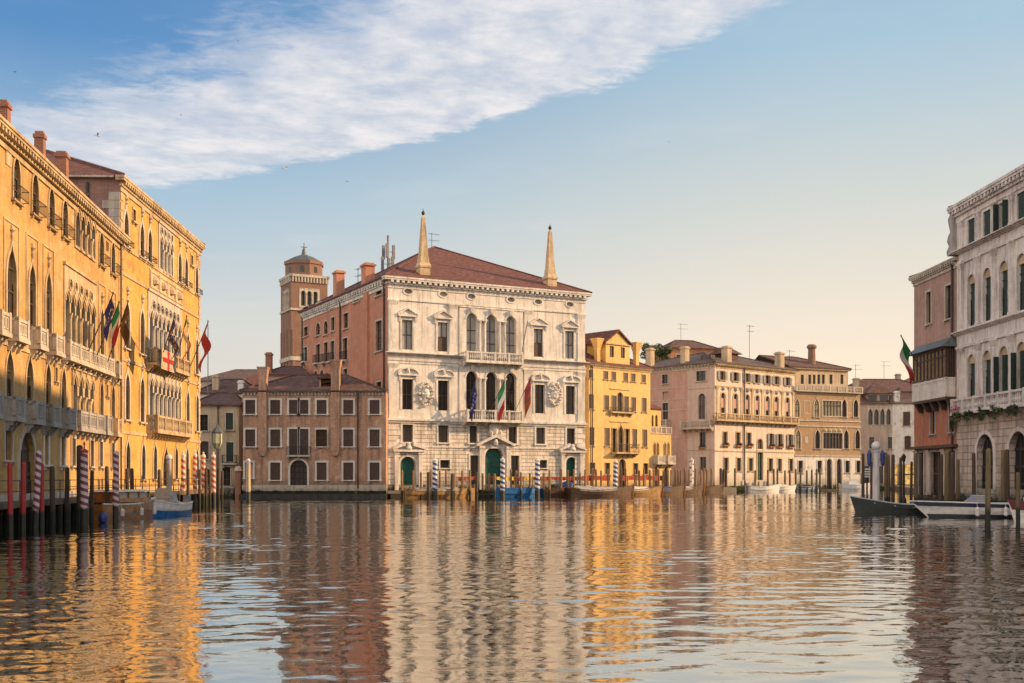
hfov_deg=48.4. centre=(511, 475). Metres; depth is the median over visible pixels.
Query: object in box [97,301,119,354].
flag
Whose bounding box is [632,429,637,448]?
window
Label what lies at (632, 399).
window
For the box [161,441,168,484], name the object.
door
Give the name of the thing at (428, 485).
mooring pile
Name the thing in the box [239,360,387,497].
brick house
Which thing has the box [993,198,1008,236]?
window
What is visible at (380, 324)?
window
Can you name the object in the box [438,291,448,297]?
window
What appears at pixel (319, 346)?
window
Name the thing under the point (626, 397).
window
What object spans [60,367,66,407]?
window
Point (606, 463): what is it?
window
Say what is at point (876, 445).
lamp pole
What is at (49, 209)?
window
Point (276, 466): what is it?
window
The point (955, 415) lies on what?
potted plant
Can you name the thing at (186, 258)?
window
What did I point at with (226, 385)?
roof
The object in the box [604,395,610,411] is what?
window
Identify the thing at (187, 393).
window
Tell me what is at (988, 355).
window
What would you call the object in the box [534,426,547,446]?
window
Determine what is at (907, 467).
shop window
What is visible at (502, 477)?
striped pole
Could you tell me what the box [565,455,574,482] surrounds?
door
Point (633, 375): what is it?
window
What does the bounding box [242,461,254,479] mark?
window
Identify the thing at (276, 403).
window
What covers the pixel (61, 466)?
window
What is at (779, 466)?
window
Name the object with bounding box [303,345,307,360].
window
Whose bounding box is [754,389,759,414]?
window
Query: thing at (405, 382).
window
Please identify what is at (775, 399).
window
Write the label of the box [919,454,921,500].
mooring pile
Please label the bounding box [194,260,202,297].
window
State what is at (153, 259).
window
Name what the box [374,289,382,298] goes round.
window
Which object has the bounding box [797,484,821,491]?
dinghy
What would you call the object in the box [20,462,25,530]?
mooring pole
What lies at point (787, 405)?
window
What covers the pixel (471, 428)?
window
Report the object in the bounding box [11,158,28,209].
window
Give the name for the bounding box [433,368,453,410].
window
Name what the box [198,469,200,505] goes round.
mooring pile
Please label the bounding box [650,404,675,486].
yellow annex
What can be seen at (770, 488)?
motor boat
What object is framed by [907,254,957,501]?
oriel house
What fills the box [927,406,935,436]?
window
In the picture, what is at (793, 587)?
water
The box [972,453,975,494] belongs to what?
mooring pile
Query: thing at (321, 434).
window
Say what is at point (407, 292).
window
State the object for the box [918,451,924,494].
door
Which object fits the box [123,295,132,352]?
window
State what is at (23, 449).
door
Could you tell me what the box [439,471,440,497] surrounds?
mooring pile
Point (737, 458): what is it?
window
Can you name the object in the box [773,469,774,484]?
mooring pile
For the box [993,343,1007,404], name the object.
window
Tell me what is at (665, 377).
window
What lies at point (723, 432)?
window
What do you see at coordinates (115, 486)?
striped pole
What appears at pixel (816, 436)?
window
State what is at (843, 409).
window
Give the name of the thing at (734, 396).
window
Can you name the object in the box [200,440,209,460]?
window
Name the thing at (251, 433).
window
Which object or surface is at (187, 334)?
window
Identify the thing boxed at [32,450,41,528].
striped pole
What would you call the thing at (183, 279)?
window
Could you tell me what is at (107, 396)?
window
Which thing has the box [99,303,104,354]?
window
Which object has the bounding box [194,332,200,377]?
window
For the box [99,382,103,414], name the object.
window
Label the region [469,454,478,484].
window
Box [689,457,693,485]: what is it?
striped pole
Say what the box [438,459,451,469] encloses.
window
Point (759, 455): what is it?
door
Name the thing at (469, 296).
window
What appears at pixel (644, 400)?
window
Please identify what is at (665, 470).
door
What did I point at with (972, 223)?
window
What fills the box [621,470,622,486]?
mooring pile
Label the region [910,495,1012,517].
speedboat
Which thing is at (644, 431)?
window
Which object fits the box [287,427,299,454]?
window
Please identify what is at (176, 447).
window
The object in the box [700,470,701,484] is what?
mooring pile
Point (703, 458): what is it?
window
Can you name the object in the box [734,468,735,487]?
mooring pile
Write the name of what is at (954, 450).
door
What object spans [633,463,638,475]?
window
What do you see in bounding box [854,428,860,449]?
window
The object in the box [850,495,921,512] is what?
dark boat
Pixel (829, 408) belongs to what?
window
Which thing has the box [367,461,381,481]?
window
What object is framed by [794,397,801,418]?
window
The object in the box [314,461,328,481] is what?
window
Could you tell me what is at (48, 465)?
window
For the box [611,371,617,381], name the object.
window
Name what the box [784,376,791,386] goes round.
window
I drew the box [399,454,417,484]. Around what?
door
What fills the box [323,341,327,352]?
window
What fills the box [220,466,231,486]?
window
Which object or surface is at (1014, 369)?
window
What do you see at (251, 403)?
window
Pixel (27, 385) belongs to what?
window
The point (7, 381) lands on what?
window
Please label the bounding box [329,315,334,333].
window
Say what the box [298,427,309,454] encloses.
window
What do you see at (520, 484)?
mooring pile
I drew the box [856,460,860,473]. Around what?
window
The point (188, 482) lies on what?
mooring pile
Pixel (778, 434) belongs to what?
window
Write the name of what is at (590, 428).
window
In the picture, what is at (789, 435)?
window
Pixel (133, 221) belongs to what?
window
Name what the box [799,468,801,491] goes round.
mooring pile
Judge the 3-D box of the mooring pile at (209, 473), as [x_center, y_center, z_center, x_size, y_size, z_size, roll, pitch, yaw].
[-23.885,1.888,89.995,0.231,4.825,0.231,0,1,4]
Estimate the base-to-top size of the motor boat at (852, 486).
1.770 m
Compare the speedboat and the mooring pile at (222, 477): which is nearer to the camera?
the speedboat
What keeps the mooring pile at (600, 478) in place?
in the water
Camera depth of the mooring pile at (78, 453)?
54.33 m
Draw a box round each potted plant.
[950,404,960,422]
[961,410,972,420]
[977,407,988,420]
[989,405,1002,418]
[1005,404,1017,416]
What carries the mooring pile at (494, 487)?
in the water
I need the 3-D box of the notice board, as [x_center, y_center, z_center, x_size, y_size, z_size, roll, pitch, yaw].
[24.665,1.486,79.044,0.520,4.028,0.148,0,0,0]
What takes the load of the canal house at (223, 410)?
on the ground at (730, 489)
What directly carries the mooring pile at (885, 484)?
in the water
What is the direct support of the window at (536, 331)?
in the white palace at (425, 336)
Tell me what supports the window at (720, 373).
in the rose palace at (714, 401)
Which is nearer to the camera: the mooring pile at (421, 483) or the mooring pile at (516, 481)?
the mooring pile at (421, 483)
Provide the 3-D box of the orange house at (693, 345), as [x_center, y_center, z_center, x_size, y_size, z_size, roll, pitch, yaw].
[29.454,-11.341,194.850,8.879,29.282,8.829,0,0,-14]
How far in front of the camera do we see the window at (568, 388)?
130.55 m
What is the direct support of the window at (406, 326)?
in the white palace at (425, 336)
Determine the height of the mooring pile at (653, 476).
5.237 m
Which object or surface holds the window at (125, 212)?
in the gothic palace at (162, 251)
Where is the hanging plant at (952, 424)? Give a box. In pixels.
[949,398,954,428]
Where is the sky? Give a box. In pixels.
[0,0,1023,384]
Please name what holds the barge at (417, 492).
on the water
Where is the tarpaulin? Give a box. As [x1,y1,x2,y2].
[558,481,575,487]
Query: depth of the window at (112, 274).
69.40 m
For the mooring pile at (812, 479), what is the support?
in the water
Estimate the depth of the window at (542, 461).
128.91 m
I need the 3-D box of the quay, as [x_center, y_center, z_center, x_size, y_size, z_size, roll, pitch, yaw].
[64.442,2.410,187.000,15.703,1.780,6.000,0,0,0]
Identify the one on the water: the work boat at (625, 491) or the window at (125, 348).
the work boat at (625, 491)
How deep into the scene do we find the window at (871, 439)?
190.14 m
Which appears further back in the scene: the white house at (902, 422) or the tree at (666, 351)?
the white house at (902, 422)
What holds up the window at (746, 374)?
in the rose palace at (714, 401)
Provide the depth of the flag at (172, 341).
74.10 m
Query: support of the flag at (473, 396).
attached to the white palace at (425, 336)
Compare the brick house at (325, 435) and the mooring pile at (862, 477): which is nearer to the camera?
the mooring pile at (862, 477)
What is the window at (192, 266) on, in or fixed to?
in the gothic palace at (162, 251)
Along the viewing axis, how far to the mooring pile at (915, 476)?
76.38 m
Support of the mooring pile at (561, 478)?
in the water
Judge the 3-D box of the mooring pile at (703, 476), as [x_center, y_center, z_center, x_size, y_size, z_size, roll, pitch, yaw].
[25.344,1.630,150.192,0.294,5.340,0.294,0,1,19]
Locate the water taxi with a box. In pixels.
[88,489,156,519]
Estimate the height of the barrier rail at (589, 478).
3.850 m
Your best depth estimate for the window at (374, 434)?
118.03 m
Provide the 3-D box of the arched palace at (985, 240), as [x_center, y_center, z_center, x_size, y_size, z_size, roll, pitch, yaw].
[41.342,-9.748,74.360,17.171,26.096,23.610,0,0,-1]
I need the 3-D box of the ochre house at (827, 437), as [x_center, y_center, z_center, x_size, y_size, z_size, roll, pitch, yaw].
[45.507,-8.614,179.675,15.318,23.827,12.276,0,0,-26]
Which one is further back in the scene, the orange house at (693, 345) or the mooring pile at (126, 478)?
the orange house at (693, 345)
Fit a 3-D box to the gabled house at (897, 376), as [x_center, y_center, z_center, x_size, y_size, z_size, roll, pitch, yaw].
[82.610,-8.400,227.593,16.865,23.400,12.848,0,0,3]
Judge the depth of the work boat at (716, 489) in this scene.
147.25 m
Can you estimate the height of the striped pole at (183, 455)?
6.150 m
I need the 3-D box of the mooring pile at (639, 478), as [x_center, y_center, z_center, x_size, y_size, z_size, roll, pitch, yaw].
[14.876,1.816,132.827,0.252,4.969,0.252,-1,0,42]
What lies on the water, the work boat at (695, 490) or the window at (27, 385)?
the work boat at (695, 490)
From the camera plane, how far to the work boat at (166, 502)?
66.61 m
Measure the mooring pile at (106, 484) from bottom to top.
4.824 m
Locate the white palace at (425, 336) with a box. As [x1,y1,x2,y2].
[297,210,592,497]
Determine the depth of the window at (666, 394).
167.16 m
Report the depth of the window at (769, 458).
168.70 m
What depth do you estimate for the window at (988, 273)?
80.26 m
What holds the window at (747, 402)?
in the rose palace at (714, 401)
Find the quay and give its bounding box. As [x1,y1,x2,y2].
[880,485,913,489]
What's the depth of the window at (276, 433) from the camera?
118.03 m
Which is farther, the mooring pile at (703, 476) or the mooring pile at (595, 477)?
the mooring pile at (703, 476)
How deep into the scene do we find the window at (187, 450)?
88.24 m
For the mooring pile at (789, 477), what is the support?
in the water
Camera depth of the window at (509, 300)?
126.97 m
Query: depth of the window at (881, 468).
190.05 m
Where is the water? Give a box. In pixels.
[0,490,1023,682]
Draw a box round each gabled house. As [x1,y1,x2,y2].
[848,364,912,394]
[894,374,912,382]
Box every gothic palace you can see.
[0,99,130,528]
[46,149,205,491]
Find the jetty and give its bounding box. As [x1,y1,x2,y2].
[0,478,212,531]
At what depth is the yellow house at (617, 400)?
135.71 m
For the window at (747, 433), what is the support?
in the rose palace at (714, 401)
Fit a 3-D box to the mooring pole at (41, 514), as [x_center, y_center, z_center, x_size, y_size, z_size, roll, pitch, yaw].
[-20.662,1.861,49.994,0.220,4.877,0.220,1,1,39]
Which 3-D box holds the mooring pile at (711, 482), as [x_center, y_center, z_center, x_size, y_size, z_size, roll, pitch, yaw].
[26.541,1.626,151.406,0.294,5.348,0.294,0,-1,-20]
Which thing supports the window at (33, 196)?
in the gothic palace at (64, 239)
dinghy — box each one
[779,484,796,491]
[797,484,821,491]
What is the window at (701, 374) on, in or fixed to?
in the rose palace at (714, 401)
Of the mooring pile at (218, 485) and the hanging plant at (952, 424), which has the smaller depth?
the hanging plant at (952, 424)
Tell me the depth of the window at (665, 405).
167.23 m
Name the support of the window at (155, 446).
in the gothic palace at (162, 251)
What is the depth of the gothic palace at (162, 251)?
78.57 m
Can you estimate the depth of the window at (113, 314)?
69.45 m
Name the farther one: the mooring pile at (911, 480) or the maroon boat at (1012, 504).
the mooring pile at (911, 480)
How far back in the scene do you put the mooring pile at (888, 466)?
78.41 m
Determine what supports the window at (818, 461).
in the ochre house at (827, 437)
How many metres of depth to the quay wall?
121.70 m
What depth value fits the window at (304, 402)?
118.03 m
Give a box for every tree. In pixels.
[640,342,659,360]
[654,343,672,359]
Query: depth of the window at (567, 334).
130.49 m
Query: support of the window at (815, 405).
in the ochre house at (827, 437)
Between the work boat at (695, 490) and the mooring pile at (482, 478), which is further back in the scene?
the work boat at (695, 490)
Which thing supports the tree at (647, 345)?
on the rose palace at (714, 401)
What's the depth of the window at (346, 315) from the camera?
132.24 m
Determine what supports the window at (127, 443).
in the gothic palace at (162, 251)
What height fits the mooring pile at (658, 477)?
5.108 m
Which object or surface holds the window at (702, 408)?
in the rose palace at (714, 401)
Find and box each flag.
[88,292,114,350]
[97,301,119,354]
[107,300,129,361]
[163,317,178,359]
[178,315,190,360]
[190,321,210,371]
[465,380,476,420]
[488,379,504,423]
[514,376,530,415]
[900,335,918,384]
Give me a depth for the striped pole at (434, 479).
116.79 m
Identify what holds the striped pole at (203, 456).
in the water
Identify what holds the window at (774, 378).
in the rose palace at (714, 401)
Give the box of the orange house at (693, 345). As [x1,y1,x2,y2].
[658,324,717,359]
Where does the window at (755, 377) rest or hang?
in the rose palace at (714, 401)
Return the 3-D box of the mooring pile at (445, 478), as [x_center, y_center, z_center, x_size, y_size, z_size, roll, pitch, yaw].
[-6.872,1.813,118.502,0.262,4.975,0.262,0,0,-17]
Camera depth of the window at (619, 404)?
136.29 m
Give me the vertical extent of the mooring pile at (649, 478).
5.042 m
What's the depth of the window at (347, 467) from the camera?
118.03 m
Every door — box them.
[17,426,36,493]
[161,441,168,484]
[288,458,308,484]
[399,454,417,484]
[484,444,504,484]
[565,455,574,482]
[618,458,626,486]
[652,467,657,485]
[663,467,668,486]
[756,450,763,479]
[826,458,832,488]
[836,458,842,488]
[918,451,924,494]
[930,450,940,494]
[946,449,956,487]
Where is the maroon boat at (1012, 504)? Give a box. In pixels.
[1007,499,1023,522]
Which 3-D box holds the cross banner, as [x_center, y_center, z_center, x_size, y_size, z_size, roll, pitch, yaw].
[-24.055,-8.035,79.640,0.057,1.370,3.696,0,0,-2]
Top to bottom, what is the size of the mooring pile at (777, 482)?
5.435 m
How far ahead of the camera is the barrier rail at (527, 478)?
124.64 m
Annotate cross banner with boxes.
[161,349,174,372]
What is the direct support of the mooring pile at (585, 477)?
in the water
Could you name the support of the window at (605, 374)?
in the yellow house at (617, 400)
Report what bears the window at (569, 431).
in the white palace at (425, 336)
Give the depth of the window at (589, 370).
132.64 m
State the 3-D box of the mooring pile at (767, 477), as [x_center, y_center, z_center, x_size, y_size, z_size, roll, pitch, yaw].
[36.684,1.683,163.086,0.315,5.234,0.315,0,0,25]
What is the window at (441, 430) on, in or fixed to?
in the white palace at (425, 336)
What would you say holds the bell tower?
on the ground at (730, 489)
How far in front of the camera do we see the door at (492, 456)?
126.17 m
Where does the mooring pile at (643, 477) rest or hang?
in the water
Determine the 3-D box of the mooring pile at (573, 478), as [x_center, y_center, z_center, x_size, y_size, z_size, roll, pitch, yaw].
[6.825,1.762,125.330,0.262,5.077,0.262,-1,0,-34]
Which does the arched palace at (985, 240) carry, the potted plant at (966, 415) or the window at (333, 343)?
the potted plant at (966, 415)
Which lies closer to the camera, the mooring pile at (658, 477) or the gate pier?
the gate pier
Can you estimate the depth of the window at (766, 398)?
168.21 m
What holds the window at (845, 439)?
in the ochre house at (827, 437)
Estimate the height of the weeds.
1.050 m
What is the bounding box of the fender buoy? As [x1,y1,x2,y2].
[98,511,107,522]
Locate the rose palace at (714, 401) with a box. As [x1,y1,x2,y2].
[644,325,799,491]
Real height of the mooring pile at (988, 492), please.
5.538 m
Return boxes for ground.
[388,487,736,493]
[895,486,913,493]
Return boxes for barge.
[400,486,474,498]
[492,487,542,497]
[545,487,566,496]
[566,485,591,496]
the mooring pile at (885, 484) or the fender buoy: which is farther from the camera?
the mooring pile at (885, 484)
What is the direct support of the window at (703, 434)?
in the rose palace at (714, 401)
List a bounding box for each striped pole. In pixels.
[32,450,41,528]
[80,441,87,525]
[113,451,118,522]
[181,451,185,501]
[193,451,196,505]
[201,452,205,504]
[211,452,215,503]
[432,457,437,497]
[500,456,504,497]
[535,457,539,496]
[613,459,617,486]
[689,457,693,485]
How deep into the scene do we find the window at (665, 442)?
141.85 m
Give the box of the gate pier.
[234,466,242,497]
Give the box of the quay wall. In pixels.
[208,487,234,497]
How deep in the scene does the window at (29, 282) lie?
53.50 m
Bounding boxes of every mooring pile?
[49,466,55,526]
[64,467,69,523]
[76,445,82,523]
[89,470,93,522]
[105,466,108,502]
[125,468,128,488]
[130,468,133,488]
[158,469,160,487]
[186,468,189,494]
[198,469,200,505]
[204,467,207,505]
[208,469,210,504]
[217,468,219,503]
[221,470,223,502]
[401,470,402,498]
[412,470,414,488]
[420,472,421,498]
[427,472,429,498]
[430,470,431,486]
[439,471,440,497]
[445,470,446,486]
[450,473,453,497]
[461,471,463,488]
[469,470,470,497]
[475,472,477,497]
[481,473,483,497]
[488,473,489,497]
[493,474,495,497]
[510,469,511,487]
[515,471,516,496]
[520,472,521,496]
[529,473,530,487]
[543,473,544,496]
[548,470,550,496]
[560,469,561,496]
[567,470,568,496]
[573,469,574,487]
[584,469,585,486]
[591,468,593,486]
[595,469,596,486]
[600,470,601,486]
[607,469,608,486]
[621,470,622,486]
[625,468,626,485]
[634,469,635,485]
[638,470,639,486]
[643,469,644,486]
[649,470,650,486]
[653,468,654,485]
[658,469,659,485]
[667,469,668,486]
[670,470,671,486]
[674,468,675,485]
[677,469,678,485]
[688,470,689,485]
[695,468,696,485]
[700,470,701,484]
[703,468,704,484]
[706,470,707,486]
[710,468,712,485]
[719,468,721,484]
[722,469,724,486]
[725,470,726,486]
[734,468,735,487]
[754,470,755,485]
[767,470,768,485]
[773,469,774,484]
[776,468,778,483]
[789,469,790,484]
[795,469,796,491]
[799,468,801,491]
[806,470,807,491]
[811,470,812,490]
[815,469,817,490]
[819,468,820,490]
[861,453,864,497]
[870,462,872,498]
[884,452,887,501]
[887,454,890,501]
[891,454,894,501]
[899,457,901,502]
[910,461,912,502]
[914,453,917,499]
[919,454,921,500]
[939,454,942,500]
[944,451,949,500]
[950,452,954,500]
[956,459,959,501]
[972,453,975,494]
[985,448,990,527]
[1000,450,1004,502]
[1005,449,1009,502]
[1016,472,1019,524]
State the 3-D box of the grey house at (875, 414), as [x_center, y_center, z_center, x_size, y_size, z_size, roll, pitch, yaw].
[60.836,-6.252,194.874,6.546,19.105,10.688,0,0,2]
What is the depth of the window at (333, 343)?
136.49 m
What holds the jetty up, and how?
in the water
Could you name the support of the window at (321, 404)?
in the brick house at (325, 435)
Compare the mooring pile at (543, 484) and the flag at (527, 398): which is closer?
the mooring pile at (543, 484)
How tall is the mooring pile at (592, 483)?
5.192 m
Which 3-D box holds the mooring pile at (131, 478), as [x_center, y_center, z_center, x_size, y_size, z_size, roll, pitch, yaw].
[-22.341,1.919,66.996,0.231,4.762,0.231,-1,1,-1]
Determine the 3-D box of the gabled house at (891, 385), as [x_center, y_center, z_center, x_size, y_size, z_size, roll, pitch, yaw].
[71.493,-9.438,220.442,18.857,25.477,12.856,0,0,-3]
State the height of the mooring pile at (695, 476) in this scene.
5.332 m
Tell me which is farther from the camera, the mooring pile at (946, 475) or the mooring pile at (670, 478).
the mooring pile at (670, 478)
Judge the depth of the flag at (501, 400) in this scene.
124.32 m
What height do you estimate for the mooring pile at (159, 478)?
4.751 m
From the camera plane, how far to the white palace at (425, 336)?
125.81 m
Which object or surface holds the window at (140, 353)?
in the gothic palace at (162, 251)
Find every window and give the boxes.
[3,421,16,465]
[4,350,14,395]
[5,240,17,316]
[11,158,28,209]
[25,354,34,417]
[27,257,36,326]
[30,174,46,222]
[43,434,52,469]
[44,267,52,333]
[44,363,51,403]
[47,188,62,234]
[54,366,60,385]
[59,437,68,469]
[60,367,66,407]
[61,200,75,244]
[70,435,76,469]
[89,438,96,470]
[98,232,109,270]
[98,440,104,470]
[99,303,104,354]
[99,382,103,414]
[105,383,110,399]
[110,242,120,279]
[110,314,114,357]
[110,385,115,417]
[110,441,114,470]
[122,204,134,252]
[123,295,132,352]
[124,366,132,423]
[125,435,130,480]
[131,206,138,226]
[138,216,149,262]
[138,303,147,358]
[138,371,147,425]
[140,436,148,482]
[146,220,157,267]
[152,440,157,481]
[174,442,180,481]
[177,246,186,286]
[184,252,192,291]
[185,327,191,372]
[185,385,189,420]
[185,442,190,481]
[190,253,194,268]
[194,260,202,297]
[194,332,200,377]
[195,389,200,434]
[196,444,198,479]
[200,414,209,432]
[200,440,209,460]
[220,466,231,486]
[224,412,234,431]
[225,441,234,461]
[242,398,257,415]
[242,428,257,448]
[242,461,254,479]
[267,398,282,415]
[267,428,282,448]
[267,461,282,481]
[286,398,299,415]
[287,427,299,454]
[297,398,310,415]
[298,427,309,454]
[302,325,308,338]
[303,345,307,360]
[314,322,320,337]
[314,398,328,415]
[314,428,328,448]
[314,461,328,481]
[315,342,320,361]
[322,320,328,337]
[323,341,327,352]
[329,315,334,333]
[330,339,334,359]
[341,398,355,415]
[341,428,355,448]
[341,461,355,481]
[342,311,348,331]
[342,336,347,358]
[367,398,381,415]
[367,428,381,448]
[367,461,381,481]
[373,318,382,353]
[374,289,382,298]
[376,380,381,386]
[397,307,418,349]
[397,367,418,409]
[400,423,415,442]
[403,289,413,294]
[433,310,453,351]
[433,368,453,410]
[436,423,451,444]
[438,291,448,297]
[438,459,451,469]
[466,294,476,299]
[467,424,478,445]
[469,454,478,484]
[506,297,515,302]
[506,425,519,445]
[511,454,520,484]
[530,317,548,356]
[531,373,549,413]
[533,299,542,305]
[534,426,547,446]
[539,459,548,469]
[561,319,579,358]
[562,374,580,413]
[565,302,574,307]
[565,426,576,445]
[587,394,594,410]
[588,369,594,379]
[588,427,594,446]
[588,462,594,475]
[603,370,609,380]
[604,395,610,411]
[604,428,610,447]
[604,462,611,475]
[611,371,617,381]
[611,395,616,410]
[612,428,616,450]
[617,392,622,411]
[618,424,623,450]
[623,372,629,382]
[624,396,628,410]
[625,428,629,451]
[630,373,635,382]
[631,397,637,412]
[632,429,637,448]
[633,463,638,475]
[641,374,646,383]
[642,397,647,413]
[642,429,648,448]
[643,463,648,475]
[660,373,668,385]
[661,402,668,421]
[662,391,668,400]
[663,442,666,455]
[694,370,705,382]
[698,393,705,418]
[699,431,706,449]
[699,456,706,472]
[718,370,726,381]
[720,386,725,418]
[722,431,728,447]
[723,457,729,472]
[731,371,740,382]
[733,387,738,419]
[735,431,740,447]
[736,457,742,472]
[743,372,752,383]
[745,388,750,419]
[746,432,752,448]
[747,457,753,472]
[753,373,761,384]
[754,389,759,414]
[757,438,763,448]
[763,374,771,385]
[765,390,770,420]
[768,433,775,448]
[768,457,773,471]
[773,375,780,385]
[774,391,778,415]
[776,433,783,448]
[777,457,783,472]
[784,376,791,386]
[785,391,790,418]
[787,434,793,449]
[788,458,794,472]
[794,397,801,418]
[795,428,801,449]
[798,460,803,473]
[813,396,820,418]
[814,427,820,449]
[817,460,822,473]
[821,400,841,416]
[822,432,842,449]
[841,396,848,417]
[843,428,849,449]
[845,460,850,473]
[853,398,859,417]
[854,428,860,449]
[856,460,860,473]
[865,465,869,482]
[868,436,874,449]
[879,465,883,484]
[887,436,892,449]
[895,464,902,483]
[898,464,913,483]
[902,411,910,426]
[904,435,911,450]
[923,289,932,327]
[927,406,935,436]
[942,282,950,322]
[946,406,955,435]
[965,216,975,251]
[966,271,974,326]
[966,351,974,402]
[980,207,991,244]
[981,265,990,321]
[981,347,990,405]
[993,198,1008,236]
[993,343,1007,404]
[997,258,1007,316]
[1011,338,1023,401]
[1014,189,1023,228]
[1015,250,1023,311]
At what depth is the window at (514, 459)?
127.25 m
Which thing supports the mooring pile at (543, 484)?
in the water
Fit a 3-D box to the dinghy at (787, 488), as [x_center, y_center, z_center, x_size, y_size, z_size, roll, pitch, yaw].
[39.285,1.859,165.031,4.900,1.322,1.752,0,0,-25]
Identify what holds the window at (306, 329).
in the white palace at (425, 336)
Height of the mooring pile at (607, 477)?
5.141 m
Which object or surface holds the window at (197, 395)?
in the gothic palace at (162, 251)
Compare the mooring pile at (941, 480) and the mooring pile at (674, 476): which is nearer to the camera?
the mooring pile at (941, 480)
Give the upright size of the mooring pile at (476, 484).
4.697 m
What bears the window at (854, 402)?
in the ochre house at (827, 437)
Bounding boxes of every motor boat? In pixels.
[745,483,780,491]
[839,481,869,490]
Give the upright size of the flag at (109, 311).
3.040 m
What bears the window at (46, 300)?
in the gothic palace at (64, 239)
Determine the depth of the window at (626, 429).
137.09 m
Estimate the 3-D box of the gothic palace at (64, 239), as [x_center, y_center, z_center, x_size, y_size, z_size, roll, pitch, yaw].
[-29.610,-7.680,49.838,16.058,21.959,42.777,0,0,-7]
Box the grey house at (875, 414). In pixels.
[860,383,894,484]
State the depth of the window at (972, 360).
82.74 m
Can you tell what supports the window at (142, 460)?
in the gothic palace at (162, 251)
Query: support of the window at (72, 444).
in the gothic palace at (64, 239)
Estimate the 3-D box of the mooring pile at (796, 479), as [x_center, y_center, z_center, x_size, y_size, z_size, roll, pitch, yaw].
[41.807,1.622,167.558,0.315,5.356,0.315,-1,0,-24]
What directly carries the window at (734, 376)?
in the rose palace at (714, 401)
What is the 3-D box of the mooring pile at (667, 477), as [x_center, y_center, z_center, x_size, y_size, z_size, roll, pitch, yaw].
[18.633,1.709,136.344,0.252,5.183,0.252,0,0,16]
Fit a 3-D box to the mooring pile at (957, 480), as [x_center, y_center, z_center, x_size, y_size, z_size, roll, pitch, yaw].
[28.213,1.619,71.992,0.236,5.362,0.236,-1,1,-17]
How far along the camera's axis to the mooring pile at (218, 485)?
94.92 m
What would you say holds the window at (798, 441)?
in the ochre house at (827, 437)
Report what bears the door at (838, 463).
in the ochre house at (827, 437)
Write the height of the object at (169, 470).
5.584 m
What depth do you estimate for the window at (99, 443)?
66.49 m
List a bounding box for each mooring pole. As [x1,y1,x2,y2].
[7,462,12,532]
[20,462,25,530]
[39,463,43,527]
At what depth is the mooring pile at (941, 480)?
69.89 m
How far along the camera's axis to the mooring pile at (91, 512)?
55.94 m
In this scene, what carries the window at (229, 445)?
in the canal house at (223, 410)
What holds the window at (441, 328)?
in the white palace at (425, 336)
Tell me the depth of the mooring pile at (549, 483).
123.79 m
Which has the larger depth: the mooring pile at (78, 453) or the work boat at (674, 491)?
the work boat at (674, 491)
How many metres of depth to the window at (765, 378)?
168.25 m
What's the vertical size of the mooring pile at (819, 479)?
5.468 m
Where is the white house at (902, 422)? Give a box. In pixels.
[889,387,913,484]
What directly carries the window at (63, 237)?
in the gothic palace at (64, 239)
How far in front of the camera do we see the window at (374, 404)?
118.03 m
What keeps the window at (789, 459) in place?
in the rose palace at (714, 401)
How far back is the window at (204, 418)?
128.28 m
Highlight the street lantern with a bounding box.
[211,423,222,502]
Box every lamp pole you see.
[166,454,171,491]
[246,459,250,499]
[867,441,884,499]
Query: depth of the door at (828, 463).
175.55 m
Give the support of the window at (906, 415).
in the white house at (902, 422)
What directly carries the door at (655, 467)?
in the yellow annex
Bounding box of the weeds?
[727,485,750,491]
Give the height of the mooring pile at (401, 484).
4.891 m
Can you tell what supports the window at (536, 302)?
in the white palace at (425, 336)
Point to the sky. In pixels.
(783, 169)
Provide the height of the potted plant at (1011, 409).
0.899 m
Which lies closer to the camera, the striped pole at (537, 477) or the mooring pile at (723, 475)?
the striped pole at (537, 477)
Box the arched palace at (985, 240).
[946,164,1023,501]
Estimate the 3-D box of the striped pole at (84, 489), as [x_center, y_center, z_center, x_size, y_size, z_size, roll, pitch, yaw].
[-19.915,1.345,52.994,0.368,5.911,0.368,0,0,6]
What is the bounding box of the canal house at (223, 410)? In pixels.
[200,392,242,493]
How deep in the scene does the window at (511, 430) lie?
127.13 m
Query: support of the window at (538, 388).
in the white palace at (425, 336)
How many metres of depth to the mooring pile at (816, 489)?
169.20 m
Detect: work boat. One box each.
[153,488,192,515]
[568,483,634,496]
[631,483,663,495]
[648,483,685,495]
[673,483,704,494]
[702,483,723,493]
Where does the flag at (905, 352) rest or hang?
attached to the oriel house at (934, 384)
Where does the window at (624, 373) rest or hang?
in the yellow house at (617, 400)
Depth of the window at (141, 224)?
76.11 m
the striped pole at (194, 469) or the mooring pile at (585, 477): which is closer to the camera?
the striped pole at (194, 469)
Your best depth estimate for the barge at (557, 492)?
124.60 m
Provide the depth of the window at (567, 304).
130.43 m
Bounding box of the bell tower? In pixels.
[279,247,329,367]
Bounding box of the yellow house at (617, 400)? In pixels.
[585,329,653,486]
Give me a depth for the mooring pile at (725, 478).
156.43 m
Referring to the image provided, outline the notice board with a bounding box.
[865,468,869,497]
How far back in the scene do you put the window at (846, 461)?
177.14 m
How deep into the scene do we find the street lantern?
95.78 m
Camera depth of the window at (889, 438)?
190.00 m
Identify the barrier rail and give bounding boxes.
[458,476,583,487]
[583,476,661,486]
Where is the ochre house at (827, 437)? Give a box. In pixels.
[755,344,862,490]

